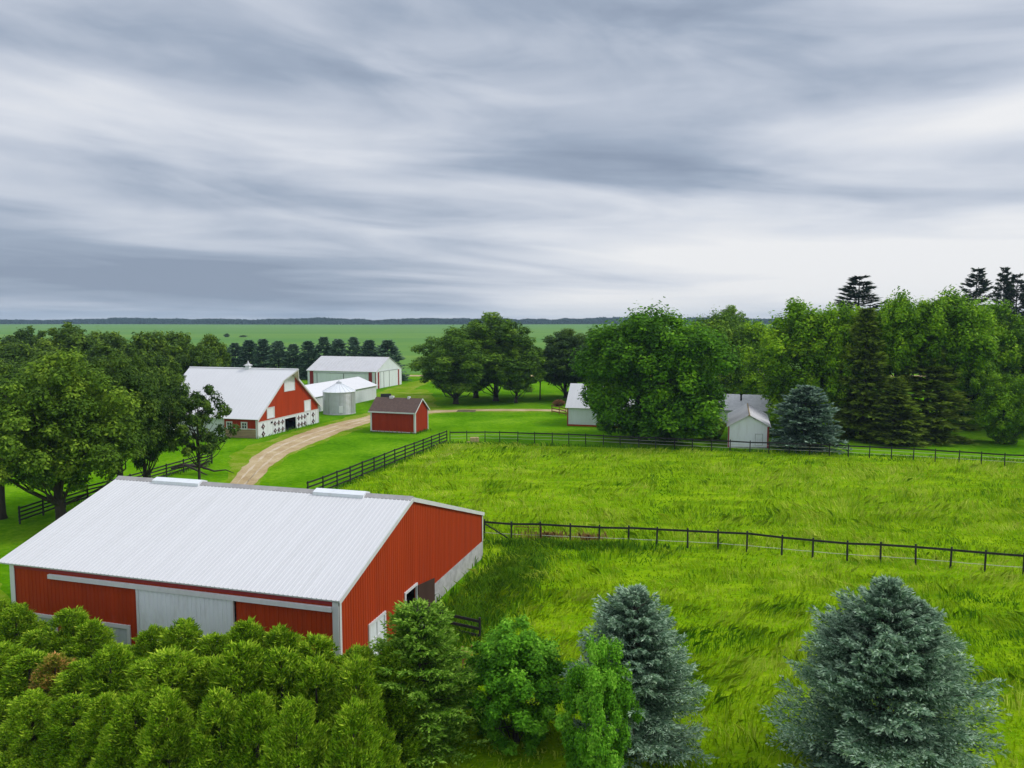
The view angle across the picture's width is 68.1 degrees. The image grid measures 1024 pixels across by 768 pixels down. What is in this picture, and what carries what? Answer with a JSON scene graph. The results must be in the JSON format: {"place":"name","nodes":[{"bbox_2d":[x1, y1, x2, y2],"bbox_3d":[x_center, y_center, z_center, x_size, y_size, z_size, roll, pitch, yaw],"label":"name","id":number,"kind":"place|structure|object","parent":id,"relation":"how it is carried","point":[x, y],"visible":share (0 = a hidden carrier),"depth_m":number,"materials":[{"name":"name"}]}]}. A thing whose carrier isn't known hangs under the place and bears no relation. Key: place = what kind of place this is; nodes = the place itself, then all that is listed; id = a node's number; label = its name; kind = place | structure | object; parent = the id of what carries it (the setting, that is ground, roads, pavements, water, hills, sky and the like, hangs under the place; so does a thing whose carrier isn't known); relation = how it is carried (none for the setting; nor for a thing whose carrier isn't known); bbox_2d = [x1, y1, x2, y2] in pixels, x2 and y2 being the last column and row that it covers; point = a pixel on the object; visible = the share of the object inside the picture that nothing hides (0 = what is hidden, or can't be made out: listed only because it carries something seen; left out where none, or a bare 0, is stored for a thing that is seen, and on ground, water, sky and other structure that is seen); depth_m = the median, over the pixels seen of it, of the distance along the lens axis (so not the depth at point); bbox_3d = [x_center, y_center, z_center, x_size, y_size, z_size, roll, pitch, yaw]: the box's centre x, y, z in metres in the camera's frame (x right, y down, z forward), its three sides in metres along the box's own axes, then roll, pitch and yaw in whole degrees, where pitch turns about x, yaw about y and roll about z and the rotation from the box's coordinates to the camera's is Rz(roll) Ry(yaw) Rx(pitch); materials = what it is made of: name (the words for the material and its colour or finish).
{"place":"outdoors","nodes":[
{"label":"outdoors","id":0,"kind":"place"},
{"bbox_2d":[230,409,566,484],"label":"driveway","id":1,"kind":"structure","parent":0,"point":[258,475],"depth_m":96.16,"materials":[{"name":"gravel"}]},
{"bbox_2d":[383,380,430,397],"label":"grass","id":2,"kind":"structure","parent":0,"point":[404,390],"depth_m":168.99,"materials":[{"name":"plant"}]},
{"bbox_2d":[0,324,893,373],"bbox_3d":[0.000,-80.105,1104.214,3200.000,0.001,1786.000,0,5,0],"label":"crop field","id":3,"kind":"structure","parent":0,"point":[406,338],"depth_m":900.68,"materials":[{"name":"plant"}]},
{"bbox_2d":[0,374,1023,648],"bbox_3d":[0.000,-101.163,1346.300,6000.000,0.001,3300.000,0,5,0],"label":"ground","id":4,"kind":"structure","parent":0,"point":[324,458],"depth_m":95.48,"materials":[{"name":"green plant"}]},
{"bbox_2d":[0,640,34,699],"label":"arborvitae","id":5,"kind":"object","parent":4,"relation":"on","point":[13,650],"visible":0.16,"depth_m":30.12,"materials":[{"name":"green plant"}]},
{"bbox_2d":[0,341,39,367],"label":"woodland tree","id":6,"kind":"object","parent":4,"relation":"on","point":[11,353],"visible":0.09,"depth_m":110.92,"materials":[{"name":"green plant"}]},
{"bbox_2d":[0,326,48,346],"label":"woodland tree","id":7,"kind":"object","parent":4,"relation":"on","point":[26,336],"visible":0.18,"depth_m":148.58,"materials":[{"name":"green plant"}]},
{"bbox_2d":[0,602,50,651],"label":"arborvitae","id":8,"kind":"object","parent":4,"relation":"on","point":[16,613],"visible":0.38,"depth_m":33.13,"materials":[{"name":"green plant"}]},
{"bbox_2d":[0,360,53,519],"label":"oak tree","id":9,"kind":"object","parent":4,"relation":"on","point":[4,369],"visible":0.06,"depth_m":60.32,"materials":[{"name":"green plant"}]},
{"bbox_2d":[0,646,59,720],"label":"arborvitae","id":10,"kind":"object","parent":4,"relation":"on","point":[17,664],"visible":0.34,"depth_m":29.19,"materials":[{"name":"green plant"}]},
{"bbox_2d":[0,687,66,767],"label":"arborvitae","id":11,"kind":"object","parent":4,"relation":"on","point":[18,729],"visible":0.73,"depth_m":26.57,"materials":[{"name":"green plant"}]},
{"bbox_2d":[19,651,79,717],"bbox_3d":[-17.657,11.989,29.135,3.292,3.443,3.204,0,5,-1],"label":"arborvitae","id":12,"kind":"object","parent":4,"relation":"on","point":[42,675],"visible":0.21,"depth_m":28.82,"materials":[{"name":"brown plant"}]},
{"bbox_2d":[28,321,97,357],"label":"woodland tree","id":13,"kind":"object","parent":4,"relation":"on","point":[80,340],"visible":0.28,"depth_m":125.48,"materials":[{"name":"green plant"}]},
{"bbox_2d":[25,692,105,767],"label":"arborvitae","id":14,"kind":"object","parent":4,"relation":"on","point":[69,706],"visible":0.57,"depth_m":26.09,"materials":[{"name":"green plant"}]},
{"bbox_2d":[33,604,97,660],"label":"arborvitae","id":15,"kind":"object","parent":4,"relation":"on","point":[67,619],"visible":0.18,"depth_m":31.89,"materials":[{"name":"green plant"}]},
{"bbox_2d":[28,657,107,755],"bbox_3d":[-16.032,12.097,28.764,3.612,3.406,4.014,2,5,18],"label":"arborvitae","id":16,"kind":"object","parent":4,"relation":"on","point":[68,680],"visible":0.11,"depth_m":28.22,"materials":[{"name":"green plant"}]},
{"bbox_2d":[0,346,146,520],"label":"oak tree","id":17,"kind":"object","parent":4,"relation":"on","point":[60,445],"visible":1,"depth_m":55.02,"materials":[{"name":"green plant"}]},
{"bbox_2d":[58,617,124,660],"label":"arborvitae","id":18,"kind":"object","parent":4,"relation":"on","point":[97,632],"visible":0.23,"depth_m":31.25,"materials":[{"name":"green plant"}]},
{"bbox_2d":[57,689,139,767],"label":"arborvitae","id":19,"kind":"object","parent":4,"relation":"on","point":[87,730],"visible":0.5,"depth_m":25.47,"materials":[{"name":"green plant"}]},
{"bbox_2d":[75,342,131,371],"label":"woodland tree","id":20,"kind":"object","parent":4,"relation":"on","point":[101,351],"visible":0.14,"depth_m":108.82,"materials":[{"name":"green plant"}]},
{"bbox_2d":[63,642,146,745],"bbox_3d":[-15.122,11.789,28.191,3.635,4.249,3.467,1,5,10],"label":"arborvitae","id":21,"kind":"object","parent":4,"relation":"on","point":[114,660],"visible":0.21,"depth_m":27.93,"materials":[{"name":"green plant"}]},
{"bbox_2d":[54,351,164,476],"bbox_3d":[-32.429,3.933,63.562,9.328,13.423,9.298,3,6,35],"label":"oak tree","id":22,"kind":"object","parent":4,"relation":"on","point":[140,383],"visible":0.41,"depth_m":62.26,"materials":[{"name":"green plant"}]},
{"bbox_2d":[89,330,131,349],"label":"woodland tree","id":23,"kind":"object","parent":4,"relation":"on","point":[115,339],"visible":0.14,"depth_m":141.08,"materials":[{"name":"green plant"}]},
{"bbox_2d":[18,452,212,523],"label":"board fence","id":24,"kind":"object","parent":4,"relation":"on","point":[88,496],"visible":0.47,"depth_m":66.59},
{"bbox_2d":[88,687,175,767],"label":"arborvitae","id":25,"kind":"object","parent":4,"relation":"on","point":[113,735],"visible":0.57,"depth_m":24.91,"materials":[{"name":"green plant"}]},
{"bbox_2d":[127,623,165,664],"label":"arborvitae","id":26,"kind":"object","parent":4,"relation":"on","point":[145,643],"visible":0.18,"depth_m":30.51,"materials":[{"name":"green plant"}]},
{"bbox_2d":[114,654,178,699],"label":"arborvitae","id":27,"kind":"object","parent":4,"relation":"on","point":[133,673],"visible":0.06,"depth_m":27.69,"materials":[{"name":"green plant"}]},
{"bbox_2d":[123,351,180,477],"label":"oak tree","id":28,"kind":"object","parent":4,"relation":"on","point":[152,456],"visible":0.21,"depth_m":66.24,"materials":[{"name":"green plant"}]},
{"bbox_2d":[122,329,185,362],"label":"woodland tree","id":29,"kind":"object","parent":4,"relation":"on","point":[163,348],"visible":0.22,"depth_m":119.10,"materials":[{"name":"green plant"}]},
{"bbox_2d":[123,645,207,765],"bbox_3d":[-12.311,11.640,27.441,4.207,4.750,4.411,4,6,40],"label":"arborvitae","id":30,"kind":"object","parent":4,"relation":"on","point":[176,673],"visible":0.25,"depth_m":26.66,"materials":[{"name":"green plant"}]},
{"bbox_2d":[133,686,201,767],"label":"arborvitae","id":31,"kind":"object","parent":4,"relation":"on","point":[172,737],"visible":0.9,"depth_m":24.31,"materials":[{"name":"green plant"}]},
{"bbox_2d":[146,350,190,422],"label":"woodland tree","id":32,"kind":"object","parent":4,"relation":"on","point":[173,371],"visible":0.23,"depth_m":98.91,"materials":[{"name":"green plant"}]},
{"bbox_2d":[144,331,218,359],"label":"woodland tree","id":33,"kind":"object","parent":4,"relation":"on","point":[180,340],"visible":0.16,"depth_m":124.97,"materials":[{"name":"green plant"}]},
{"bbox_2d":[156,617,216,659],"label":"arborvitae","id":34,"kind":"object","parent":4,"relation":"on","point":[185,634],"visible":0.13,"depth_m":30.04,"materials":[{"name":"green plant"}]},
{"bbox_2d":[174,344,220,373],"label":"woodland tree","id":35,"kind":"object","parent":4,"relation":"on","point":[198,358],"visible":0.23,"depth_m":117.09,"materials":[{"name":"green plant"}]},
{"bbox_2d":[167,384,240,479],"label":"oak tree","id":36,"kind":"object","parent":4,"relation":"on","point":[181,408],"visible":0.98,"depth_m":67.11,"materials":[{"name":"green plant"}]},
{"bbox_2d":[178,653,236,720],"bbox_3d":[-11.046,11.834,27.542,3.955,4.268,3.558,-1,5,-13],"label":"arborvitae","id":37,"kind":"object","parent":4,"relation":"on","point":[202,674],"visible":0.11,"depth_m":26.76,"materials":[{"name":"green plant"}]},
{"bbox_2d":[193,333,231,366],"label":"woodland tree","id":38,"kind":"object","parent":4,"relation":"on","point":[220,349],"visible":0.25,"depth_m":132.66,"materials":[{"name":"green plant"}]},
{"bbox_2d":[193,631,239,685],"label":"arborvitae","id":39,"kind":"object","parent":4,"relation":"on","point":[213,639],"visible":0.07,"depth_m":29.57,"materials":[{"name":"green plant"}]},
{"bbox_2d":[181,686,254,767],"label":"arborvitae","id":40,"kind":"object","parent":4,"relation":"on","point":[210,717],"visible":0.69,"depth_m":23.90,"materials":[{"name":"green plant"}]},
{"bbox_2d":[0,476,484,663],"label":"red barn","id":41,"kind":"structure","parent":4,"relation":"on","point":[125,558],"depth_m":36.64,"materials":[{"name":"metal"}]},
{"bbox_2d":[135,589,234,641],"bbox_3d":[-14.750,11.214,34.213,5.180,3.560,0.100,1,5,16],"label":"sliding door","id":42,"kind":"structure","parent":41,"relation":"in","point":[215,615],"depth_m":34.12,"materials":[{"name":"white"}]},
{"bbox_2d":[203,638,288,767],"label":"arborvitae","id":43,"kind":"object","parent":4,"relation":"on","point":[228,663],"visible":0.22,"depth_m":25.77,"materials":[{"name":"green plant"}]},
{"bbox_2d":[218,616,279,693],"bbox_3d":[-10.319,11.339,29.347,3.739,4.834,3.384,-3,6,-27],"label":"arborvitae","id":44,"kind":"object","parent":4,"relation":"on","point":[244,630],"visible":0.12,"depth_m":28.90,"materials":[{"name":"green plant"}]},
{"bbox_2d":[182,361,321,438],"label":"red barn","id":45,"kind":"structure","parent":4,"relation":"on","point":[260,402],"depth_m":106.81,"materials":[{"name":"metal"}]},
{"bbox_2d":[219,689,303,767],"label":"arborvitae","id":46,"kind":"object","parent":4,"relation":"on","point":[257,708],"visible":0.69,"depth_m":23.55,"materials":[{"name":"green plant"}]},
{"bbox_2d":[251,338,275,367],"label":"spruce tree","id":47,"kind":"object","parent":4,"relation":"on","point":[262,348],"visible":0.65,"depth_m":201.47,"materials":[{"name":"green plant"}]},
{"bbox_2d":[262,341,291,367],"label":"spruce tree","id":48,"kind":"object","parent":4,"relation":"on","point":[276,354],"visible":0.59,"depth_m":200.18,"materials":[{"name":"green plant"}]},
{"bbox_2d":[257,622,304,692],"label":"arborvitae","id":49,"kind":"object","parent":4,"relation":"on","point":[278,636],"visible":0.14,"depth_m":28.68,"materials":[{"name":"green plant"}]},
{"bbox_2d":[252,645,324,756],"bbox_3d":[-7.880,11.491,26.308,3.600,5.086,3.978,-3,6,-33],"label":"arborvitae","id":50,"kind":"object","parent":4,"relation":"on","point":[285,661],"visible":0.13,"depth_m":25.73,"materials":[{"name":"green plant"}]},
{"bbox_2d":[257,692,331,767],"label":"arborvitae","id":51,"kind":"object","parent":4,"relation":"on","point":[299,716],"visible":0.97,"depth_m":22.66,"materials":[{"name":"green plant"}]},
{"bbox_2d":[295,341,316,378],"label":"spruce tree","id":52,"kind":"object","parent":4,"relation":"on","point":[306,358],"visible":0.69,"depth_m":198.02,"materials":[{"name":"green plant"}]},
{"bbox_2d":[284,651,342,767],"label":"arborvitae","id":53,"kind":"object","parent":4,"relation":"on","point":[318,673],"visible":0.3,"depth_m":25.32,"materials":[{"name":"green plant"}]},
{"bbox_2d":[295,630,340,687],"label":"arborvitae","id":54,"kind":"object","parent":4,"relation":"on","point":[324,644],"visible":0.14,"depth_m":28.18,"materials":[{"name":"green plant"}]},
{"bbox_2d":[322,381,355,414],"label":"grain bin","id":55,"kind":"object","parent":4,"relation":"on","point":[338,397],"visible":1,"depth_m":125.65,"materials":[{"name":"metal"}]},
{"bbox_2d":[305,377,377,411],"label":"pole barn","id":56,"kind":"structure","parent":4,"relation":"on","point":[365,389],"depth_m":143.98,"materials":[{"name":"white"}]},
{"bbox_2d":[318,695,385,767],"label":"arborvitae","id":57,"kind":"object","parent":4,"relation":"on","point":[352,729],"visible":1,"depth_m":22.26,"materials":[{"name":"green plant"}]},
{"bbox_2d":[306,356,401,388],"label":"machine shed","id":58,"kind":"structure","parent":4,"relation":"on","point":[381,372],"depth_m":175.83,"materials":[{"name":"white"}]},
{"bbox_2d":[328,643,389,698],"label":"arborvitae","id":59,"kind":"object","parent":4,"relation":"on","point":[364,651],"visible":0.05,"depth_m":28.07,"materials":[{"name":"green plant"}]},
{"bbox_2d":[323,652,406,767],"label":"arborvitae","id":60,"kind":"object","parent":4,"relation":"on","point":[355,679],"visible":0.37,"depth_m":25.15,"materials":[{"name":"green plant"}]},
{"bbox_2d":[371,339,411,380],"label":"spruce tree","id":61,"kind":"object","parent":4,"relation":"on","point":[384,348],"visible":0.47,"depth_m":192.63,"materials":[{"name":"green plant"}]},
{"bbox_2d":[0,317,784,324],"bbox_3d":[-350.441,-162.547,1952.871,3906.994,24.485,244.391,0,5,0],"label":"wood","id":62,"kind":"object","parent":4,"relation":"on","point":[344,321],"visible":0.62,"depth_m":1910.28,"materials":[{"name":"green plant"}]},
{"bbox_2d":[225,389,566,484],"bbox_3d":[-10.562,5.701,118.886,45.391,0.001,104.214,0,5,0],"label":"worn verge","id":63,"kind":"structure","parent":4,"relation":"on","point":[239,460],"depth_m":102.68,"materials":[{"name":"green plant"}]},
{"bbox_2d":[368,396,429,433],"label":"red shed","id":64,"kind":"structure","parent":4,"relation":"on","point":[408,414],"depth_m":106.27,"materials":[{"name":"wood"}]},
{"bbox_2d":[367,644,438,767],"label":"arborvitae","id":65,"kind":"object","parent":4,"relation":"on","point":[411,746],"visible":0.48,"depth_m":26.92,"materials":[{"name":"green plant"}]},
{"bbox_2d":[405,326,497,403],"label":"oak tree","id":66,"kind":"object","parent":4,"relation":"on","point":[469,372],"visible":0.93,"depth_m":137.75,"materials":[{"name":"green plant"}]},
{"bbox_2d":[448,311,545,400],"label":"oak tree","id":67,"kind":"object","parent":4,"relation":"on","point":[486,335],"visible":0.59,"depth_m":142.24,"materials":[{"name":"green plant"}]},
{"bbox_2d":[488,344,547,402],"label":"oak tree","id":68,"kind":"object","parent":4,"relation":"on","point":[525,381],"visible":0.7,"depth_m":141.22,"materials":[{"name":"green plant"}]},
{"bbox_2d":[25,440,1023,767],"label":"pasture","id":69,"kind":"structure","parent":4,"relation":"on","point":[485,759],"depth_m":51.46,"materials":[{"name":"plant"}]},
{"bbox_2d":[306,430,446,488],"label":"board fence","id":70,"kind":"object","parent":69,"relation":"on","point":[362,466],"visible":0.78,"depth_m":78.41,"materials":[{"name":"wood"}]},
{"bbox_2d":[368,597,489,767],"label":"young spruce","id":71,"kind":"object","parent":69,"relation":"on","point":[432,647],"visible":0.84,"depth_m":27.57,"materials":[{"name":"green plant"}]},
{"bbox_2d":[456,614,576,755],"bbox_3d":[0.409,11.780,28.483,4.737,5.999,5.098,-2,5,-17],"label":"shrub","id":72,"kind":"object","parent":69,"relation":"on","point":[512,672],"visible":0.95,"depth_m":27.69,"materials":[{"name":"green plant"}]},
{"bbox_2d":[379,528,737,664],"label":"rank weeds","id":73,"kind":"object","parent":69,"relation":"on","point":[504,573],"visible":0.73,"depth_m":45.46,"materials":[{"name":"plant"}]},
{"bbox_2d":[553,631,644,767],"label":"shrub","id":74,"kind":"object","parent":69,"relation":"on","point":[599,680],"visible":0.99,"depth_m":25.15,"materials":[{"name":"green plant"}]},
{"bbox_2d":[550,584,718,767],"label":"blue spruce","id":75,"kind":"object","parent":69,"relation":"on","point":[636,629],"visible":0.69,"depth_m":27.21,"materials":[{"name":"green plant"}]},
{"bbox_2d":[450,431,1023,465],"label":"rail fence","id":76,"kind":"object","parent":69,"relation":"on","point":[769,442],"visible":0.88,"depth_m":90.07,"materials":[{"name":"black wood"}]},
{"bbox_2d":[484,519,1023,573],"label":"rail fence","id":77,"kind":"object","parent":69,"relation":"on","point":[813,540],"visible":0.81,"depth_m":51.50,"materials":[{"name":"black wood"}]},
{"bbox_2d":[757,575,1012,767],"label":"blue spruce","id":78,"kind":"object","parent":69,"relation":"on","point":[896,660],"visible":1,"depth_m":25.09,"materials":[{"name":"green plant"}]},
{"bbox_2d":[68,422,1023,505],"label":"fence line grass","id":79,"kind":"structure","parent":4,"relation":"on","point":[552,444],"depth_m":90.31,"materials":[{"name":"plant"}]},
{"bbox_2d":[532,328,587,397],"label":"oak tree","id":80,"kind":"object","parent":4,"relation":"on","point":[560,375],"visible":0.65,"depth_m":149.01,"materials":[{"name":"green plant"}]},
{"bbox_2d":[565,383,634,426],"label":"white shed","id":81,"kind":"structure","parent":4,"relation":"on","point":[579,413],"depth_m":112.59,"materials":[{"name":"metal"}]},
{"bbox_2d":[567,296,743,443],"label":"maple tree","id":82,"kind":"object","parent":4,"relation":"on","point":[636,352],"visible":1,"depth_m":94.28,"materials":[{"name":"green plant"}]},
{"bbox_2d":[689,306,755,393],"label":"maple tree","id":83,"kind":"object","parent":4,"relation":"on","point":[733,330],"visible":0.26,"depth_m":126.99,"materials":[{"name":"green plant"}]},
{"bbox_2d":[718,394,770,423],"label":"garage","id":84,"kind":"structure","parent":4,"relation":"on","point":[734,401],"depth_m":114.30,"materials":[{"name":"white"}]},
{"bbox_2d":[727,403,770,447],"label":"white shed","id":85,"kind":"structure","parent":4,"relation":"on","point":[741,426],"depth_m":93.77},
{"bbox_2d":[722,316,792,394],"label":"maple tree","id":86,"kind":"object","parent":4,"relation":"on","point":[751,333],"visible":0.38,"depth_m":125.18,"materials":[{"name":"green plant"}]},
{"bbox_2d":[737,296,856,427],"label":"maple tree","id":87,"kind":"object","parent":4,"relation":"on","point":[791,337],"visible":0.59,"depth_m":105.08,"materials":[{"name":"green plant"}]},
{"bbox_2d":[769,384,852,454],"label":"blue spruce","id":88,"kind":"object","parent":4,"relation":"on","point":[800,399],"visible":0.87,"depth_m":90.87,"materials":[{"name":"green plant"}]},
{"bbox_2d":[804,298,891,428],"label":"maple tree","id":89,"kind":"object","parent":4,"relation":"on","point":[847,313],"visible":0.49,"depth_m":102.14,"materials":[{"name":"green plant"}]},
{"bbox_2d":[831,275,891,320],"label":"spruce tree","id":90,"kind":"object","parent":4,"relation":"on","point":[860,295],"visible":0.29,"depth_m":157.78,"materials":[{"name":"green plant"}]},
{"bbox_2d":[830,307,899,443],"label":"conifer tree","id":91,"kind":"object","parent":4,"relation":"on","point":[863,327],"visible":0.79,"depth_m":98.94,"materials":[{"name":"green plant"}]},
{"bbox_2d":[854,376,931,447],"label":"conifer tree","id":92,"kind":"object","parent":4,"relation":"on","point":[906,433],"visible":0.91,"depth_m":95.44,"materials":[{"name":"green plant"}]},
{"bbox_2d":[871,286,934,381],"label":"maple tree","id":93,"kind":"object","parent":4,"relation":"on","point":[895,314],"visible":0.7,"depth_m":99.26,"materials":[{"name":"green plant"}]},
{"bbox_2d":[887,335,986,446],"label":"conifer tree","id":94,"kind":"object","parent":4,"relation":"on","point":[940,429],"visible":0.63,"depth_m":97.89,"materials":[{"name":"green plant"}]},
{"bbox_2d":[899,283,999,411],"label":"maple tree","id":95,"kind":"object","parent":4,"relation":"on","point":[959,331],"visible":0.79,"depth_m":97.67,"materials":[{"name":"green plant"}]},
{"bbox_2d":[945,360,998,426],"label":"maple tree","id":96,"kind":"object","parent":4,"relation":"on","point":[973,380],"visible":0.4,"depth_m":106.27,"materials":[{"name":"green plant"}]},
{"bbox_2d":[959,267,995,307],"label":"spruce tree","id":97,"kind":"object","parent":4,"relation":"on","point":[983,283],"visible":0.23,"depth_m":157.86,"materials":[{"name":"green plant"}]},
{"bbox_2d":[956,298,1023,419],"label":"maple tree","id":98,"kind":"object","parent":4,"relation":"on","point":[1006,333],"visible":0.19,"depth_m":108.83,"materials":[{"name":"green plant"}]},
{"bbox_2d":[970,371,1023,444],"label":"maple tree","id":99,"kind":"object","parent":4,"relation":"on","point":[1004,393],"visible":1,"depth_m":95.26,"materials":[{"name":"green plant"}]},
{"bbox_2d":[990,267,1019,322],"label":"spruce tree","id":100,"kind":"object","parent":4,"relation":"on","point":[1005,281],"visible":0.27,"depth_m":158.31,"materials":[{"name":"green plant"}]},
{"bbox_2d":[1002,273,1023,322],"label":"spruce tree","id":101,"kind":"object","parent":4,"relation":"on","point":[1020,286],"visible":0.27,"depth_m":158.21,"materials":[{"name":"green plant"}]},
{"bbox_2d":[0,0,1023,319],"label":"sky","id":102,"kind":"structure","parent":0,"point":[185,159],"materials":[{"name":"grey"}]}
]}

